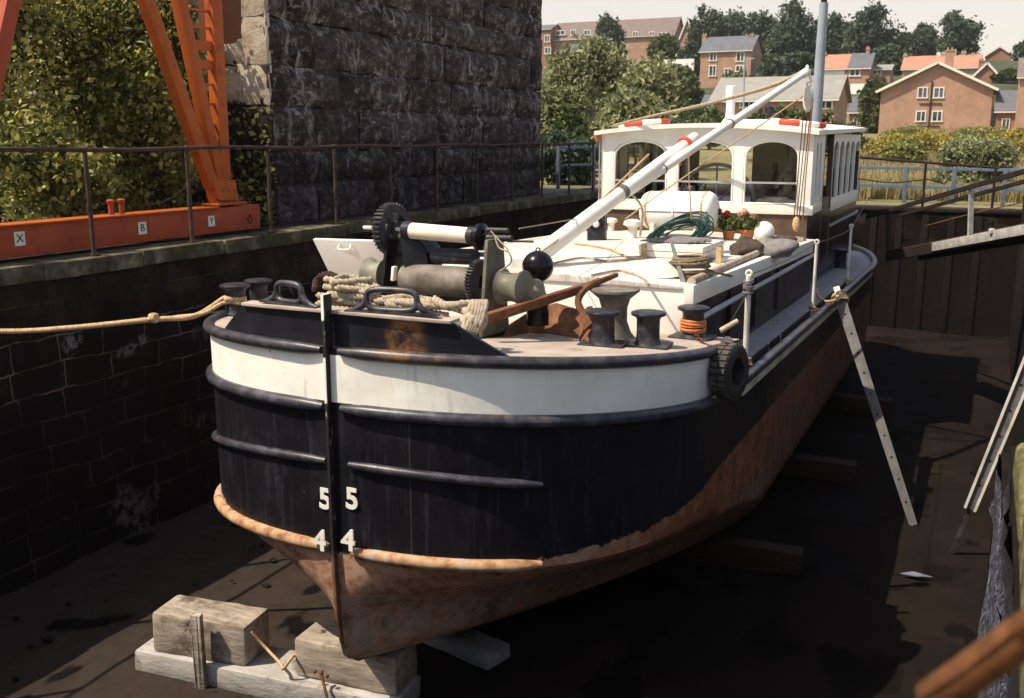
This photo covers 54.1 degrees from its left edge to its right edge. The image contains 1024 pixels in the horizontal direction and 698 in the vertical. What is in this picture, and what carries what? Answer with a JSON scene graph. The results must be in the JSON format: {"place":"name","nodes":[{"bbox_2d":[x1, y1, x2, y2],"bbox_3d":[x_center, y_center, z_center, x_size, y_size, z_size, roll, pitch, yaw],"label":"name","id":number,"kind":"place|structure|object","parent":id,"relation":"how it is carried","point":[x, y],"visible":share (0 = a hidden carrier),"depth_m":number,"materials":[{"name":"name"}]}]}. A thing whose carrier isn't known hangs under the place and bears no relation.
{"place":"outdoors","nodes":[
{"label":"outdoors","id":0,"kind":"place"},
{"bbox_2d":[1,185,600,222],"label":"quay","id":1,"kind":"structure","parent":0,"point":[548,188],"depth_m":28.23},
{"bbox_2d":[0,1,47,222],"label":"bush","id":2,"kind":"object","parent":1,"relation":"on","point":[1,194],"visible":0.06,"depth_m":16.21,"materials":[{"name":"green plant"}]},
{"bbox_2d":[0,0,97,222],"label":"bush","id":3,"kind":"object","parent":1,"relation":"on","point":[26,22],"visible":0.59,"depth_m":13.29,"materials":[{"name":"green plant"}]},
{"bbox_2d":[0,114,142,221],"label":"bush","id":4,"kind":"object","parent":1,"relation":"on","point":[65,196],"visible":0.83,"depth_m":12.81,"materials":[{"name":"green plant"}]},
{"bbox_2d":[13,0,177,211],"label":"bush","id":5,"kind":"object","parent":1,"relation":"on","point":[97,28],"visible":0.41,"depth_m":14.62,"materials":[{"name":"green plant"}]},
{"bbox_2d":[97,37,198,211],"bbox_3d":[-5.185,-2.929,14.578,1.615,3.106,1.278,6,13,25],"label":"bush","id":6,"kind":"object","parent":1,"relation":"on","point":[142,97],"visible":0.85,"depth_m":14.32,"materials":[{"name":"green plant"}]},
{"bbox_2d":[101,0,232,211],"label":"bush","id":7,"kind":"object","parent":1,"relation":"on","point":[176,48],"visible":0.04,"depth_m":15.29,"materials":[{"name":"green plant"}]},
{"bbox_2d":[0,0,541,226],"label":"stone abutment","id":8,"kind":"object","parent":1,"relation":"on","point":[338,72],"visible":0.66,"depth_m":18.23,"materials":[{"name":"stone"}]},
{"bbox_2d":[147,89,276,225],"bbox_3d":[-5.006,-3.083,16.145,2.910,2.206,0.378,6,13,25],"label":"ivy","id":9,"kind":"object","parent":8,"relation":"attached to","point":[246,187],"visible":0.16,"depth_m":15.74,"materials":[{"name":"green plant"}]},
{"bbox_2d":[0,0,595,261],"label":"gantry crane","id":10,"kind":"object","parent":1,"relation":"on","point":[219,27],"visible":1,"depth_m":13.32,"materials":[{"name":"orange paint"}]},
{"bbox_2d":[555,146,638,188],"bbox_3d":[3.135,-5.100,28.325,3.883,1.240,0.121,-2,12,-9],"label":"metal fence","id":11,"kind":"object","parent":1,"relation":"on","point":[558,164],"visible":0.19,"depth_m":28.05,"materials":[{"name":"metal"}]},
{"bbox_2d":[0,326,1011,697],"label":"dock floor","id":12,"kind":"structure","parent":0,"point":[850,610],"depth_m":10.91,"materials":[{"name":"concrete"}]},
{"bbox_2d":[12,523,276,697],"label":"rubble","id":13,"kind":"object","parent":12,"relation":"on","point":[47,639],"visible":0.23,"depth_m":10.71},
{"bbox_2d":[189,612,206,688],"bbox_3d":[-2.805,2.710,8.990,0.109,0.731,0.071,5,13,21],"label":"wooden stake","id":14,"kind":"object","parent":12,"relation":"on","point":[198,646],"visible":1,"depth_m":8.96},
{"bbox_2d":[134,638,420,697],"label":"docking beam","id":15,"kind":"structure","parent":12,"relation":"on","point":[262,674],"depth_m":8.96,"materials":[{"name":"wood"}]},
{"bbox_2d":[151,595,268,665],"bbox_3d":[-2.793,2.599,9.300,0.987,0.398,0.434,4,12,17],"label":"keel block","id":16,"kind":"object","parent":15,"relation":"on","point":[228,627],"depth_m":9.16,"materials":[{"name":"wood"}]},
{"bbox_2d":[295,620,416,695],"bbox_3d":[-1.376,2.710,8.845,1.009,0.365,0.434,4,13,20],"label":"keel block","id":17,"kind":"object","parent":15,"relation":"on","point":[318,648],"depth_m":8.67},
{"bbox_2d":[250,631,294,670],"bbox_3d":[-2.131,2.672,8.883,0.501,0.241,0.178,6,13,25],"label":"tie rope","id":18,"kind":"object","parent":17,"relation":"attached to","point":[265,647],"visible":1,"depth_m":8.94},
{"bbox_2d":[203,65,877,660],"bbox_3d":[2.421,-1.615,15.682,5.184,5.345,18.425,6,13,25],"label":"barge","id":19,"kind":"object","parent":17,"relation":"on","point":[393,479],"visible":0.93,"depth_m":8.14,"materials":[{"name":"paint"}]},
{"bbox_2d":[0,295,246,333],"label":"mooring line","id":20,"kind":"object","parent":19,"relation":"attached to","point":[213,306],"visible":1,"depth_m":9.38,"materials":[{"name":"fabric"}]},
{"bbox_2d":[311,271,337,291],"bbox_3d":[-1.563,-0.571,8.527,0.353,0.179,0.176,6,13,25],"label":"hawser loop","id":21,"kind":"object","parent":19,"relation":"on","point":[317,279],"visible":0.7,"depth_m":8.54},
{"bbox_2d":[315,273,382,309],"bbox_3d":[-1.328,-0.426,8.209,0.708,0.355,0.332,6,13,25],"label":"mooring rope","id":22,"kind":"object","parent":19,"relation":"on","point":[346,290],"visible":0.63,"depth_m":8.11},
{"bbox_2d":[373,294,449,316],"bbox_3d":[-0.822,-0.317,7.983,0.714,0.234,0.367,6,13,25],"label":"mooring rope","id":23,"kind":"object","parent":19,"relation":"on","point":[400,300],"visible":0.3,"depth_m":7.88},
{"bbox_2d":[430,295,487,331],"bbox_3d":[-0.389,-0.290,7.807,0.295,0.233,0.610,-12,17,-44],"label":"mooring rope","id":24,"kind":"object","parent":19,"relation":"on","point":[460,307],"visible":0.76,"depth_m":7.75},
{"bbox_2d":[461,299,488,334],"bbox_3d":[-0.282,-0.242,7.599,0.214,0.259,0.170,0,12,-1],"label":"rope lashing","id":25,"kind":"object","parent":19,"relation":"attached to","point":[477,309],"visible":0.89,"depth_m":7.56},
{"bbox_2d":[522,247,553,325],"bbox_3d":[0.229,-0.558,8.891,0.280,0.691,0.280,6,13,25],"label":"anchor ball","id":26,"kind":"object","parent":19,"relation":"on","point":[539,264],"visible":0.71,"depth_m":8.79,"materials":[{"name":"black paint"}]},
{"bbox_2d":[487,273,618,341],"bbox_3d":[0.400,-0.339,8.757,0.895,0.529,1.475,6,13,25],"label":"anchor","id":27,"kind":"object","parent":19,"relation":"on","point":[568,321],"visible":0.84,"depth_m":8.76,"materials":[{"name":"metal"}]},
{"bbox_2d":[587,214,606,240],"bbox_3d":[1.244,-1.793,14.653,0.260,0.400,0.272,3,12,13],"label":"heater box","id":28,"kind":"object","parent":19,"relation":"on","point":[597,231],"visible":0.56,"depth_m":14.56,"materials":[{"name":"black metal"}]},
{"bbox_2d":[623,219,640,237],"bbox_3d":[1.799,-1.792,14.963,0.279,0.295,0.279,6,13,25],"label":"mushroom vent","id":29,"kind":"object","parent":19,"relation":"on","point":[632,225],"visible":0.9,"depth_m":14.89,"materials":[{"name":"metal"}]},
{"bbox_2d":[618,118,669,127],"bbox_3d":[2.322,-3.963,17.632,0.916,0.168,0.920,6,13,25],"label":"life ring","id":30,"kind":"object","parent":19,"relation":"on","point":[651,122],"visible":0.68,"depth_m":17.24,"materials":[{"name":"white paint"}]},
{"bbox_2d":[650,241,685,282],"bbox_3d":[1.644,-0.862,10.059,0.377,0.396,0.513,6,13,25],"label":"plough anchor","id":31,"kind":"object","parent":19,"relation":"on","point":[668,269],"visible":0.84,"depth_m":10.03,"materials":[{"name":"white paint"}]},
{"bbox_2d":[639,191,719,237],"bbox_3d":[2.533,-2.019,15.217,1.174,0.773,0.586,7,14,30],"label":"life raft","id":32,"kind":"object","parent":19,"relation":"on","point":[663,208],"visible":0.69,"depth_m":14.98,"materials":[{"name":"white paint"}]},
{"bbox_2d":[646,211,714,238],"bbox_3d":[2.439,-1.668,14.588,1.132,0.655,0.705,-6,13,-26],"label":"hose coil","id":33,"kind":"object","parent":19,"relation":"on","point":[699,232],"visible":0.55,"depth_m":14.67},
{"bbox_2d":[638,239,723,264],"bbox_3d":[2.173,-1.193,12.206,1.002,0.230,1.022,6,13,25],"label":"deck box","id":34,"kind":"object","parent":19,"relation":"on","point":[663,250],"visible":0.67,"depth_m":11.88,"materials":[{"name":"wood"}]},
{"bbox_2d":[640,235,711,243],"bbox_3d":[2.018,-1.331,12.184,0.848,0.056,0.353,7,14,29],"label":"folded tarpaulin","id":35,"kind":"object","parent":34,"relation":"on","point":[678,239],"visible":0.98,"depth_m":12.11,"materials":[{"name":"grey fabric"}]},
{"bbox_2d":[679,318,706,333],"bbox_3d":[1.684,-0.218,9.329,0.254,0.133,0.253,6,13,25],"label":"rope lashing","id":36,"kind":"object","parent":19,"relation":"attached to","point":[690,324],"visible":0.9,"depth_m":9.23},
{"bbox_2d":[670,254,731,279],"bbox_3d":[1.891,-0.834,10.168,0.403,0.246,0.604,23,25,61],"label":"rope coil","id":37,"kind":"object","parent":19,"relation":"on","point":[693,261],"visible":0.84,"depth_m":9.99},
{"bbox_2d":[694,331,730,346],"bbox_3d":[1.719,-0.074,8.876,0.131,0.126,0.785,-3,12,-13],"label":"chain","id":38,"kind":"object","parent":19,"relation":"on","point":[698,338],"visible":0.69,"depth_m":8.97,"materials":[{"name":"metal"}]},
{"bbox_2d":[710,343,748,400],"bbox_3d":[1.862,0.192,8.578,0.194,0.495,0.489,9,15,37],"label":"tyre fender","id":39,"kind":"object","parent":38,"relation":"hanging from","point":[729,370],"visible":1,"depth_m":8.45,"materials":[{"name":"rubber"}]},
{"bbox_2d":[687,250,759,283],"bbox_3d":[2.772,-1.082,11.949,0.084,0.209,5.317,5,13,23],"label":"boat pole","id":40,"kind":"object","parent":19,"relation":"on","point":[698,278],"visible":0.58,"depth_m":10.79,"materials":[{"name":"brown wood"}]},
{"bbox_2d":[717,208,740,239],"bbox_3d":[3.255,-1.872,15.030,0.374,0.509,0.354,-7,14,-30],"label":"potted geranium","id":41,"kind":"object","parent":19,"relation":"on","point":[727,227],"visible":0.99,"depth_m":14.97,"materials":[{"name":"plant"}]},
{"bbox_2d":[729,236,764,256],"bbox_3d":[3.047,-1.335,12.905,0.484,0.240,0.577,3,12,12],"label":"canvas bundle","id":42,"kind":"object","parent":19,"relation":"on","point":[743,245],"visible":0.79,"depth_m":12.75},
{"bbox_2d":[734,208,761,238],"bbox_3d":[3.513,-1.853,14.955,0.439,0.505,0.382,6,13,25],"label":"potted geranium","id":43,"kind":"object","parent":19,"relation":"on","point":[747,228],"visible":0.97,"depth_m":14.88,"materials":[{"name":"plant"}]},
{"bbox_2d":[753,221,774,239],"bbox_3d":[3.740,-1.739,14.879,0.310,0.310,0.308,6,13,25],"label":"ball fender","id":44,"kind":"object","parent":19,"relation":"on","point":[764,229],"visible":0.71,"depth_m":14.76,"materials":[{"name":"white paint"}]},
{"bbox_2d":[758,238,798,257],"bbox_3d":[3.352,-1.310,12.891,0.632,0.224,0.551,-4,13,-19],"label":"canvas bundle","id":45,"kind":"object","parent":19,"relation":"on","point":[778,248],"visible":0.81,"depth_m":12.70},
{"bbox_2d":[769,118,826,127],"bbox_3d":[4.677,-3.699,16.422,0.916,0.174,0.920,6,13,25],"label":"life ring","id":46,"kind":"object","parent":19,"relation":"on","point":[779,121],"visible":0.93,"depth_m":16.06,"materials":[{"name":"white paint"}]},
{"bbox_2d":[810,0,827,121],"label":"mast","id":47,"kind":"object","parent":19,"relation":"on","point":[818,79],"visible":0.49,"depth_m":28.45,"materials":[{"name":"metal"}]},
{"bbox_2d":[0,188,600,596],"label":"dock wall","id":48,"kind":"structure","parent":12,"relation":"on","point":[106,439],"depth_m":12.21,"materials":[{"name":"brick"}]},
{"bbox_2d":[0,142,594,256],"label":"quay railing","id":49,"kind":"object","parent":48,"relation":"on","point":[84,150],"visible":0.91,"depth_m":14.46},
{"bbox_2d":[424,628,509,669],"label":"docking beam","id":50,"kind":"structure","parent":12,"relation":"on","point":[480,649],"depth_m":9.60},
{"bbox_2d":[668,534,804,575],"bbox_3d":[1.147,2.235,12.421,4.773,0.312,0.274,6,13,25],"label":"bearer timber","id":51,"kind":"object","parent":12,"relation":"on","point":[727,550],"visible":0.28,"depth_m":11.57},
{"bbox_2d":[779,452,857,484],"bbox_3d":[2.762,1.579,15.548,4.930,0.311,0.275,6,13,25],"label":"bearer timber","id":52,"kind":"object","parent":12,"relation":"on","point":[824,468],"visible":0.28,"depth_m":14.61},
{"bbox_2d":[822,392,892,415],"bbox_3d":[4.554,0.835,19.088,5.034,0.310,0.272,6,13,25],"label":"bearer timber","id":53,"kind":"object","parent":12,"relation":"on","point":[849,403],"visible":0.28,"depth_m":18.19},
{"bbox_2d":[833,286,917,525],"bbox_3d":[4.954,0.692,13.745,0.159,2.819,2.416,-2,12,-11],"label":"steel prop","id":54,"kind":"object","parent":12,"relation":"on","point":[857,352],"visible":0.98,"depth_m":13.68,"materials":[{"name":"white paint"}]},
{"bbox_2d":[853,205,1021,336],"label":"dock end wall","id":55,"kind":"structure","parent":12,"relation":"on","point":[969,294],"depth_m":25.53,"materials":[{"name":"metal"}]},
{"bbox_2d":[825,154,998,208],"bbox_3d":[9.369,-4.478,26.230,6.055,1.483,0.116,6,13,27],"label":"end railing","id":56,"kind":"object","parent":55,"relation":"on","point":[995,168],"visible":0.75,"depth_m":25.57,"materials":[{"name":"metal"}]},
{"bbox_2d":[949,357,1023,553],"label":"steel prop","id":57,"kind":"object","parent":12,"relation":"on","point":[1010,410],"visible":1,"depth_m":11.48,"materials":[{"name":"metal"}]},
{"bbox_2d":[977,196,1023,697],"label":"dock wall","id":58,"kind":"structure","parent":12,"relation":"on","point":[1003,601],"depth_m":7.13,"materials":[{"name":"stone"}]},
{"bbox_2d":[4,60,1022,309],"bbox_3d":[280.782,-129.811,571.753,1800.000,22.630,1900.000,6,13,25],"label":"ground","id":59,"kind":"structure","parent":0,"point":[708,174],"depth_m":55.95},
{"bbox_2d":[541,24,559,71],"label":"brick house","id":60,"kind":"structure","parent":59,"relation":"on","point":[548,34],"depth_m":228.75,"materials":[{"name":"brick"}]},
{"bbox_2d":[547,98,589,140],"bbox_3d":[1.995,-7.585,34.852,1.501,2.211,1.640,2,12,10],"label":"bush","id":61,"kind":"object","parent":59,"relation":"on","point":[570,116],"visible":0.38,"depth_m":34.49,"materials":[{"name":"green plant"}]},
{"bbox_2d":[537,81,601,140],"bbox_3d":[1.991,-9.038,40.235,3.110,3.530,2.845,-2,12,-8],"label":"willow","id":62,"kind":"object","parent":59,"relation":"on","point":[554,96],"visible":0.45,"depth_m":39.44,"materials":[{"name":"green plant"}]},
{"bbox_2d":[538,122,601,185],"bbox_3d":[1.594,-5.860,31.619,2.926,2.543,1.977,1,12,4],"label":"bush","id":63,"kind":"object","parent":59,"relation":"on","point":[578,174],"visible":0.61,"depth_m":31.09,"materials":[{"name":"green plant"}]},
{"bbox_2d":[541,33,603,122],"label":"willow","id":64,"kind":"object","parent":59,"relation":"on","point":[567,66],"visible":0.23,"depth_m":48.35,"materials":[{"name":"green plant"}]},
{"bbox_2d":[572,32,635,162],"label":"willow","id":65,"kind":"object","parent":59,"relation":"on","point":[604,64],"visible":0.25,"depth_m":52.22,"materials":[{"name":"green plant"}]},
{"bbox_2d":[595,4,627,64],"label":"tree","id":66,"kind":"object","parent":59,"relation":"on","point":[608,27],"visible":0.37,"depth_m":192.07,"materials":[{"name":"green plant"}]},
{"bbox_2d":[553,17,682,65],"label":"terrace","id":67,"kind":"structure","parent":59,"relation":"on","point":[641,33],"depth_m":222.34,"materials":[{"name":"orange brick"}]},
{"bbox_2d":[597,85,681,163],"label":"willow","id":68,"kind":"object","parent":59,"relation":"on","point":[634,103],"visible":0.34,"depth_m":42.06,"materials":[{"name":"green plant"}]},
{"bbox_2d":[607,48,691,161],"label":"willow","id":69,"kind":"object","parent":59,"relation":"on","point":[658,77],"visible":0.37,"depth_m":49.72,"materials":[{"name":"green plant"}]},
{"bbox_2d":[645,32,680,60],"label":"tree","id":70,"kind":"object","parent":59,"relation":"on","point":[666,43],"visible":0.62,"depth_m":169.78,"materials":[{"name":"green plant"}]},
{"bbox_2d":[670,58,704,112],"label":"tree","id":71,"kind":"object","parent":59,"relation":"on","point":[691,90],"visible":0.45,"depth_m":126.10,"materials":[{"name":"green plant"}]},
{"bbox_2d":[676,40,700,76],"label":"tree","id":72,"kind":"object","parent":59,"relation":"on","point":[691,50],"visible":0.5,"depth_m":161.50,"materials":[{"name":"green plant"}]},
{"bbox_2d":[679,104,725,148],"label":"bush","id":73,"kind":"object","parent":59,"relation":"on","point":[712,114],"visible":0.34,"depth_m":73.93,"materials":[{"name":"green plant"}]},
{"bbox_2d":[683,3,730,47],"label":"tree","id":74,"kind":"object","parent":59,"relation":"on","point":[710,23],"visible":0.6,"depth_m":198.32,"materials":[{"name":"green plant"}]},
{"bbox_2d":[698,33,763,87],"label":"brick house","id":75,"kind":"structure","parent":59,"relation":"on","point":[720,56],"depth_m":146.60,"materials":[{"name":"brick"}]},
{"bbox_2d":[722,6,745,36],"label":"tree","id":76,"kind":"object","parent":59,"relation":"on","point":[734,25],"visible":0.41,"depth_m":200.71,"materials":[{"name":"green plant"}]},
{"bbox_2d":[742,8,774,44],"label":"tree","id":77,"kind":"object","parent":59,"relation":"on","point":[756,24],"visible":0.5,"depth_m":189.04,"materials":[{"name":"green plant"}]},
{"bbox_2d":[756,52,784,76],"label":"tree","id":78,"kind":"object","parent":59,"relation":"on","point":[770,65],"visible":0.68,"depth_m":134.99,"materials":[{"name":"green plant"}]},
{"bbox_2d":[708,75,851,124],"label":"bungalow","id":79,"kind":"object","parent":59,"relation":"on","point":[837,97],"visible":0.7,"depth_m":93.16,"materials":[{"name":"grey brick"}]},
{"bbox_2d":[762,0,817,56],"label":"tree","id":80,"kind":"object","parent":59,"relation":"on","point":[792,27],"visible":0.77,"depth_m":177.66,"materials":[{"name":"green plant"}]},
{"bbox_2d":[746,102,839,124],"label":"bush","id":81,"kind":"object","parent":59,"relation":"on","point":[790,113],"visible":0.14,"depth_m":57.11,"materials":[{"name":"green plant"}]},
{"bbox_2d":[779,50,814,75],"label":"tree","id":82,"kind":"object","parent":59,"relation":"on","point":[796,61],"visible":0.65,"depth_m":140.35,"materials":[{"name":"green plant"}]},
{"bbox_2d":[826,10,851,54],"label":"tree","id":83,"kind":"object","parent":59,"relation":"on","point":[835,37],"visible":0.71,"depth_m":179.06,"materials":[{"name":"green plant"}]},
{"bbox_2d":[824,46,876,93],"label":"rendered house","id":84,"kind":"structure","parent":59,"relation":"on","point":[857,68],"depth_m":131.96,"materials":[{"name":"tile"}]},
{"bbox_2d":[847,96,861,126],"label":"annex","id":85,"kind":"object","parent":59,"relation":"on","point":[852,112],"visible":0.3,"depth_m":112.95,"materials":[{"name":"grey brick"}]},
{"bbox_2d":[856,72,888,132],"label":"tree","id":86,"kind":"object","parent":59,"relation":"on","point":[868,106],"visible":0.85,"depth_m":110.10,"materials":[{"name":"green plant"}]},
{"bbox_2d":[840,0,911,53],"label":"tree","id":87,"kind":"object","parent":59,"relation":"on","point":[863,31],"visible":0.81,"depth_m":166.84,"materials":[{"name":"green plant"}]},
{"bbox_2d":[872,64,895,84],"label":"shed","id":88,"kind":"structure","parent":59,"relation":"on","point":[886,71],"depth_m":133.68,"materials":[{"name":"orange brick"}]},
{"bbox_2d":[870,43,903,74],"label":"tree","id":89,"kind":"object","parent":59,"relation":"on","point":[888,53],"visible":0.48,"depth_m":149.00,"materials":[{"name":"green plant"}]},
{"bbox_2d":[860,132,923,161],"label":"weed clump","id":90,"kind":"object","parent":59,"relation":"on","point":[871,147],"visible":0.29,"depth_m":60.22,"materials":[{"name":"yellow plant"}]},
{"bbox_2d":[860,124,935,143],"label":"weed clump","id":91,"kind":"object","parent":59,"relation":"on","point":[909,130],"visible":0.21,"depth_m":91.52,"materials":[{"name":"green plant"}]},
{"bbox_2d":[879,137,930,163],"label":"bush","id":92,"kind":"object","parent":59,"relation":"on","point":[909,148],"visible":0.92,"depth_m":52.35,"materials":[{"name":"green plant"}]},
{"bbox_2d":[904,21,940,55],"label":"tree","id":93,"kind":"object","parent":59,"relation":"on","point":[923,34],"visible":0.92,"depth_m":191.16,"materials":[{"name":"green plant"}]},
{"bbox_2d":[823,165,1023,205],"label":"metal fence","id":94,"kind":"object","parent":59,"relation":"on","point":[906,185],"visible":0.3,"depth_m":27.77,"materials":[{"name":"metal"}]},
{"bbox_2d":[824,150,1023,202],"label":"meadow grass","id":95,"kind":"structure","parent":59,"relation":"on","point":[886,175],"depth_m":33.13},
{"bbox_2d":[912,127,956,154],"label":"weed clump","id":96,"kind":"object","parent":59,"relation":"on","point":[931,138],"visible":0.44,"depth_m":64.41,"materials":[{"name":"yellow plant"}]},
{"bbox_2d":[875,47,998,134],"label":"gable house","id":97,"kind":"structure","parent":59,"relation":"on","point":[937,95],"depth_m":106.13,"materials":[{"name":"orange brick"}]},
{"bbox_2d":[900,49,982,76],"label":"terrace","id":98,"kind":"structure","parent":59,"relation":"on","point":[965,62],"depth_m":144.57,"materials":[{"name":"tile"}]},
{"bbox_2d":[928,9,992,54],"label":"tree","id":99,"kind":"object","parent":59,"relation":"on","point":[961,34],"visible":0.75,"depth_m":179.41,"materials":[{"name":"green plant"}]},
{"bbox_2d":[934,123,1012,138],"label":"weed clump","id":100,"kind":"object","parent":59,"relation":"on","point":[957,131],"visible":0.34,"depth_m":91.71,"materials":[{"name":"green plant"}]},
{"bbox_2d":[930,128,1023,184],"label":"bush","id":101,"kind":"object","parent":59,"relation":"on","point":[1000,152],"visible":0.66,"depth_m":33.32,"materials":[{"name":"green plant"}]},
{"bbox_2d":[972,58,997,82],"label":"brick house","id":102,"kind":"structure","parent":59,"relation":"on","point":[985,71],"depth_m":131.86,"materials":[{"name":"brick"}]},
{"bbox_2d":[984,46,1011,60],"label":"brick house","id":103,"kind":"structure","parent":59,"relation":"on","point":[1000,53],"depth_m":187.44,"materials":[{"name":"brown brick"}]},
{"bbox_2d":[989,67,1016,82],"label":"tree","id":104,"kind":"object","parent":59,"relation":"on","point":[1006,74],"visible":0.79,"depth_m":130.40,"materials":[{"name":"green plant"}]},
{"bbox_2d":[987,126,1023,154],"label":"weed clump","id":105,"kind":"object","parent":59,"relation":"on","point":[1018,133],"visible":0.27,"depth_m":60.99,"materials":[{"name":"yellow plant"}]},
{"bbox_2d":[994,90,1017,131],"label":"annex","id":106,"kind":"object","parent":59,"relation":"on","point":[1005,106],"visible":0.69,"depth_m":103.08,"materials":[{"name":"grey brick"}]},
{"bbox_2d":[1014,58,1023,128],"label":"brick house","id":107,"kind":"structure","parent":59,"relation":"on","point":[1019,118],"depth_m":97.79,"materials":[{"name":"brown brick"}]},
{"bbox_2d":[540,0,1023,60],"label":"sky","id":108,"kind":"structure","parent":0,"point":[1006,17],"materials":[{"name":"white"}]},
{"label":"right quay","id":109,"kind":"structure","parent":0,"visible":0},
{"bbox_2d":[866,169,1023,260],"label":"gangway","id":110,"kind":"object","parent":109,"relation":"on","point":[988,239],"visible":1,"depth_m":16.59,"materials":[{"name":"metal"}]},
{"bbox_2d":[915,607,1023,697],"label":"viewing handrail","id":111,"kind":"object","parent":109,"relation":"on","point":[987,661],"visible":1,"depth_m":1.06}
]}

